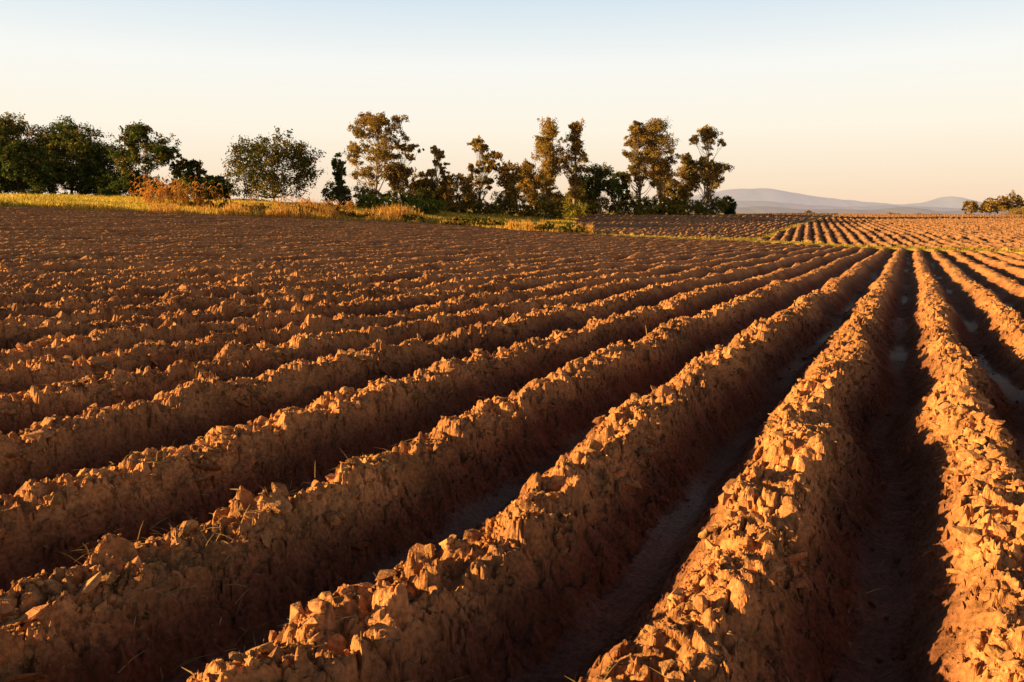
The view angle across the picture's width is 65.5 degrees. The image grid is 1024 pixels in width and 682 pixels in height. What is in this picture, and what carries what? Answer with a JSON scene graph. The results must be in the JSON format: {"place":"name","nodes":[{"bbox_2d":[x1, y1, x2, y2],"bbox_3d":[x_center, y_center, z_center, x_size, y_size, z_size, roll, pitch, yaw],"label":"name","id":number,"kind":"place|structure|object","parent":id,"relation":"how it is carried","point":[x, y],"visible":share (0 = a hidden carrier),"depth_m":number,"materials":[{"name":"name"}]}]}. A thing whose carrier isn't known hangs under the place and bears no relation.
{"place":"outdoors","nodes":[
{"label":"outdoors","id":0,"kind":"place"},
{"bbox_2d":[0,204,1023,681],"bbox_3d":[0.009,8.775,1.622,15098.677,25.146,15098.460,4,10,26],"label":"ploughed field ground","id":1,"kind":"structure","parent":0,"point":[554,614],"depth_m":5.60,"materials":[{"name":"soil"}]},
{"bbox_2d":[0,115,36,159],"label":"broadleaf tree","id":2,"kind":"object","parent":1,"relation":"on","point":[6,134],"visible":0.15,"depth_m":101.37,"materials":[{"name":"green plant"}]},
{"bbox_2d":[0,136,52,192],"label":"broadleaf tree","id":3,"kind":"object","parent":1,"relation":"on","point":[13,150],"visible":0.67,"depth_m":97.12,"materials":[{"name":"green plant"}]},
{"bbox_2d":[0,112,64,190],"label":"broadleaf tree","id":4,"kind":"object","parent":1,"relation":"on","point":[8,121],"visible":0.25,"depth_m":101.72,"materials":[{"name":"green plant"}]},
{"bbox_2d":[24,126,112,194],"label":"broadleaf tree","id":5,"kind":"object","parent":1,"relation":"on","point":[76,139],"visible":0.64,"depth_m":100.38,"materials":[{"name":"green plant"}]},
{"bbox_2d":[33,115,114,192],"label":"broadleaf tree","id":6,"kind":"object","parent":1,"relation":"on","point":[71,125],"visible":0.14,"depth_m":108.77,"materials":[{"name":"green plant"}]},
{"bbox_2d":[0,157,159,196],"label":"dark undergrowth","id":7,"kind":"object","parent":1,"relation":"on","point":[110,184],"visible":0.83,"depth_m":98.20,"materials":[{"name":"green plant"}]},
{"bbox_2d":[68,141,150,193],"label":"broadleaf tree","id":8,"kind":"object","parent":1,"relation":"on","point":[103,162],"visible":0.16,"depth_m":103.33,"materials":[{"name":"green plant"}]},
{"bbox_2d":[104,120,181,186],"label":"broadleaf tree","id":9,"kind":"object","parent":1,"relation":"on","point":[162,152],"visible":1,"depth_m":96.44,"materials":[{"name":"green plant"}]},
{"bbox_2d":[125,172,230,206],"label":"dry maize plants","id":10,"kind":"object","parent":1,"relation":"on","point":[148,194],"visible":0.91,"depth_m":76.89,"materials":[{"name":"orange plant"}]},
{"bbox_2d":[163,157,207,188],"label":"broadleaf tree","id":11,"kind":"object","parent":1,"relation":"on","point":[191,166],"visible":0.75,"depth_m":99.20,"materials":[{"name":"green plant"}]},
{"bbox_2d":[133,175,237,199],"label":"hedge","id":12,"kind":"object","parent":1,"relation":"on","point":[183,186],"visible":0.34,"depth_m":97.50,"materials":[{"name":"orange plant"}]},
{"bbox_2d":[189,173,233,200],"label":"broadleaf tree","id":13,"kind":"object","parent":1,"relation":"on","point":[212,181],"visible":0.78,"depth_m":98.02,"materials":[{"name":"green plant"}]},
{"bbox_2d":[220,126,327,203],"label":"wide crowned tree","id":14,"kind":"object","parent":1,"relation":"on","point":[301,165],"visible":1,"depth_m":95.79,"materials":[{"name":"green plant"}]},
{"bbox_2d":[188,197,374,219],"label":"golden shrubs","id":15,"kind":"object","parent":1,"relation":"on","point":[337,208],"visible":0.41,"depth_m":80.98,"materials":[{"name":"yellow plant"}]},
{"bbox_2d":[247,194,368,216],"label":"dry maize plants","id":16,"kind":"object","parent":1,"relation":"on","point":[325,204],"visible":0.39,"depth_m":84.21,"materials":[{"name":"yellow plant"}]},
{"bbox_2d":[330,152,351,206],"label":"cypress tree","id":17,"kind":"object","parent":1,"relation":"on","point":[339,173],"visible":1,"depth_m":103.00,"materials":[{"name":"green plant"}]},
{"bbox_2d":[335,110,410,200],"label":"eucalyptus tree","id":18,"kind":"object","parent":1,"relation":"on","point":[380,153],"visible":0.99,"depth_m":111.56,"materials":[{"name":"green plant"}]},
{"bbox_2d":[355,194,448,214],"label":"green shrubs","id":19,"kind":"object","parent":1,"relation":"on","point":[439,207],"visible":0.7,"depth_m":104.41,"materials":[{"name":"green plant"}]},
{"bbox_2d":[385,142,424,197],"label":"eucalyptus tree","id":20,"kind":"object","parent":1,"relation":"on","point":[402,175],"visible":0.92,"depth_m":115.36,"materials":[{"name":"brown plant"}]},
{"bbox_2d":[405,171,433,204],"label":"broadleaf tree","id":21,"kind":"object","parent":1,"relation":"on","point":[424,181],"visible":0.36,"depth_m":118.15,"materials":[{"name":"green plant"}]},
{"bbox_2d":[418,145,454,199],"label":"eucalyptus tree","id":22,"kind":"object","parent":1,"relation":"on","point":[438,153],"visible":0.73,"depth_m":116.86,"materials":[{"name":"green plant"}]},
{"bbox_2d":[321,178,566,218],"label":"undergrowth","id":23,"kind":"object","parent":1,"relation":"on","point":[489,208],"visible":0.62,"depth_m":120.13,"materials":[{"name":"green plant"}]},
{"bbox_2d":[436,171,478,213],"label":"broadleaf tree","id":24,"kind":"object","parent":1,"relation":"on","point":[466,189],"visible":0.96,"depth_m":115.05,"materials":[{"name":"green plant"}]},
{"bbox_2d":[466,135,503,203],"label":"eucalyptus tree","id":25,"kind":"object","parent":1,"relation":"on","point":[479,144],"visible":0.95,"depth_m":122.17,"materials":[{"name":"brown plant"}]},
{"bbox_2d":[400,213,584,232],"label":"roadside shrubs","id":26,"kind":"object","parent":1,"relation":"on","point":[476,220],"visible":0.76,"depth_m":85.66,"materials":[{"name":"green plant"}]},
{"bbox_2d":[493,160,524,215],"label":"eucalyptus tree","id":27,"kind":"object","parent":1,"relation":"on","point":[509,181],"visible":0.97,"depth_m":122.13,"materials":[{"name":"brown plant"}]},
{"bbox_2d":[0,250,1020,681],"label":"dry straw litter","id":28,"kind":"object","parent":1,"relation":"on","point":[314,466],"visible":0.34,"depth_m":3.90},
{"bbox_2d":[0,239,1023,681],"bbox_3d":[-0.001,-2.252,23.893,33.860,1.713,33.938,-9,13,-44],"label":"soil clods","id":29,"kind":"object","parent":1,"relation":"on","point":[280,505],"visible":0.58,"depth_m":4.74,"materials":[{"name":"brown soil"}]},
{"bbox_2d":[0,193,1023,252],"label":"meadow grass","id":30,"kind":"structure","parent":1,"relation":"on","point":[119,202],"depth_m":78.72,"materials":[{"name":"green plant"}]},
{"bbox_2d":[514,159,549,204],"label":"eucalyptus tree","id":31,"kind":"object","parent":1,"relation":"on","point":[532,183],"visible":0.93,"depth_m":127.98,"materials":[{"name":"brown plant"}]},
{"bbox_2d":[524,177,564,213],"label":"broadleaf tree","id":32,"kind":"object","parent":1,"relation":"on","point":[558,197],"visible":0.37,"depth_m":131.09,"materials":[{"name":"green plant"}]},
{"bbox_2d":[531,117,574,187],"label":"eucalyptus tree","id":33,"kind":"object","parent":1,"relation":"on","point":[547,152],"visible":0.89,"depth_m":136.03,"materials":[{"name":"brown plant"}]},
{"bbox_2d":[561,118,589,215],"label":"eucalyptus tree","id":34,"kind":"object","parent":1,"relation":"on","point":[575,181],"visible":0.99,"depth_m":137.83,"materials":[{"name":"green plant"}]},
{"bbox_2d":[564,184,600,210],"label":"broadleaf tree","id":35,"kind":"object","parent":1,"relation":"on","point":[583,200],"visible":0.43,"depth_m":142.01,"materials":[{"name":"green plant"}]},
{"bbox_2d":[569,162,620,214],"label":"broadleaf tree","id":36,"kind":"object","parent":1,"relation":"on","point":[598,181],"visible":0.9,"depth_m":141.16,"materials":[{"name":"green plant"}]},
{"bbox_2d":[609,172,631,213],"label":"broadleaf tree","id":37,"kind":"object","parent":1,"relation":"on","point":[623,196],"visible":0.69,"depth_m":146.51,"materials":[{"name":"green plant"}]},
{"bbox_2d":[556,197,688,216],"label":"green shrubs","id":38,"kind":"object","parent":1,"relation":"on","point":[648,209],"visible":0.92,"depth_m":144.42,"materials":[{"name":"green plant"}]},
{"bbox_2d":[550,192,729,214],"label":"undergrowth","id":39,"kind":"object","parent":1,"relation":"on","point":[696,207],"visible":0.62,"depth_m":146.82,"materials":[{"name":"green plant"}]},
{"bbox_2d":[618,120,661,210],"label":"eucalyptus tree","id":40,"kind":"object","parent":1,"relation":"on","point":[637,158],"visible":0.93,"depth_m":145.03,"materials":[{"name":"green plant"}]},
{"bbox_2d":[629,116,681,202],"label":"eucalyptus tree","id":41,"kind":"object","parent":1,"relation":"on","point":[660,167],"visible":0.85,"depth_m":146.65,"materials":[{"name":"green plant"}]},
{"bbox_2d":[656,177,691,207],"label":"broadleaf tree","id":42,"kind":"object","parent":1,"relation":"on","point":[668,191],"visible":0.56,"depth_m":153.61,"materials":[{"name":"green plant"}]},
{"bbox_2d":[675,152,701,202],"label":"eucalyptus tree","id":43,"kind":"object","parent":1,"relation":"on","point":[689,179],"visible":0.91,"depth_m":152.84,"materials":[{"name":"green plant"}]},
{"bbox_2d":[686,124,734,206],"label":"eucalyptus tree","id":44,"kind":"object","parent":1,"relation":"on","point":[707,167],"visible":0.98,"depth_m":149.15,"materials":[{"name":"green plant"}]},
{"bbox_2d":[719,195,737,214],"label":"round shrub","id":45,"kind":"object","parent":1,"relation":"on","point":[731,208],"visible":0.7,"depth_m":152.15,"materials":[{"name":"green plant"}]},
{"bbox_2d":[804,210,972,214],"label":"distant tree line","id":46,"kind":"object","parent":1,"relation":"on","point":[808,211],"visible":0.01,"depth_m":413.26,"materials":[{"name":"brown plant"}]},
{"bbox_2d":[961,200,981,213],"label":"orchard tree","id":47,"kind":"object","parent":1,"relation":"on","point":[973,206],"visible":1,"depth_m":231.77,"materials":[{"name":"green plant"}]},
{"bbox_2d":[978,202,1001,213],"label":"orchard tree","id":48,"kind":"object","parent":1,"relation":"on","point":[985,211],"visible":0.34,"depth_m":236.84,"materials":[{"name":"green plant"}]},
{"bbox_2d":[981,195,1011,214],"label":"orchard tree","id":49,"kind":"object","parent":1,"relation":"on","point":[995,204],"visible":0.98,"depth_m":227.60,"materials":[{"name":"green plant"}]},
{"bbox_2d":[998,206,1023,214],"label":"maize crop","id":50,"kind":"object","parent":1,"relation":"on","point":[1016,211],"visible":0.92,"depth_m":220.08,"materials":[{"name":"yellow plant"}]},
{"bbox_2d":[999,189,1023,211],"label":"orchard tree","id":51,"kind":"object","parent":1,"relation":"on","point":[1018,202],"visible":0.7,"depth_m":231.78,"materials":[{"name":"green plant"}]},
{"bbox_2d":[0,0,1023,210],"label":"sky","id":52,"kind":"structure","parent":0,"point":[879,101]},
{"bbox_2d":[666,188,982,207],"bbox_3d":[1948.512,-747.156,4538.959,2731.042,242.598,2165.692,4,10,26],"label":"hills","id":53,"kind":"structure","parent":0,"point":[766,194],"depth_m":4352.53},
{"bbox_2d":[702,201,1007,211],"bbox_3d":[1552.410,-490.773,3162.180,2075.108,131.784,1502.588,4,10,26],"label":"hills","id":54,"kind":"structure","parent":0,"point":[768,203],"depth_m":3072.54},
{"bbox_2d":[693,206,1020,214],"bbox_3d":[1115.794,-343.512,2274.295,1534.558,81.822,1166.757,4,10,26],"label":"hills","id":55,"kind":"structure","parent":0,"point":[768,209],"depth_m":2185.51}
]}

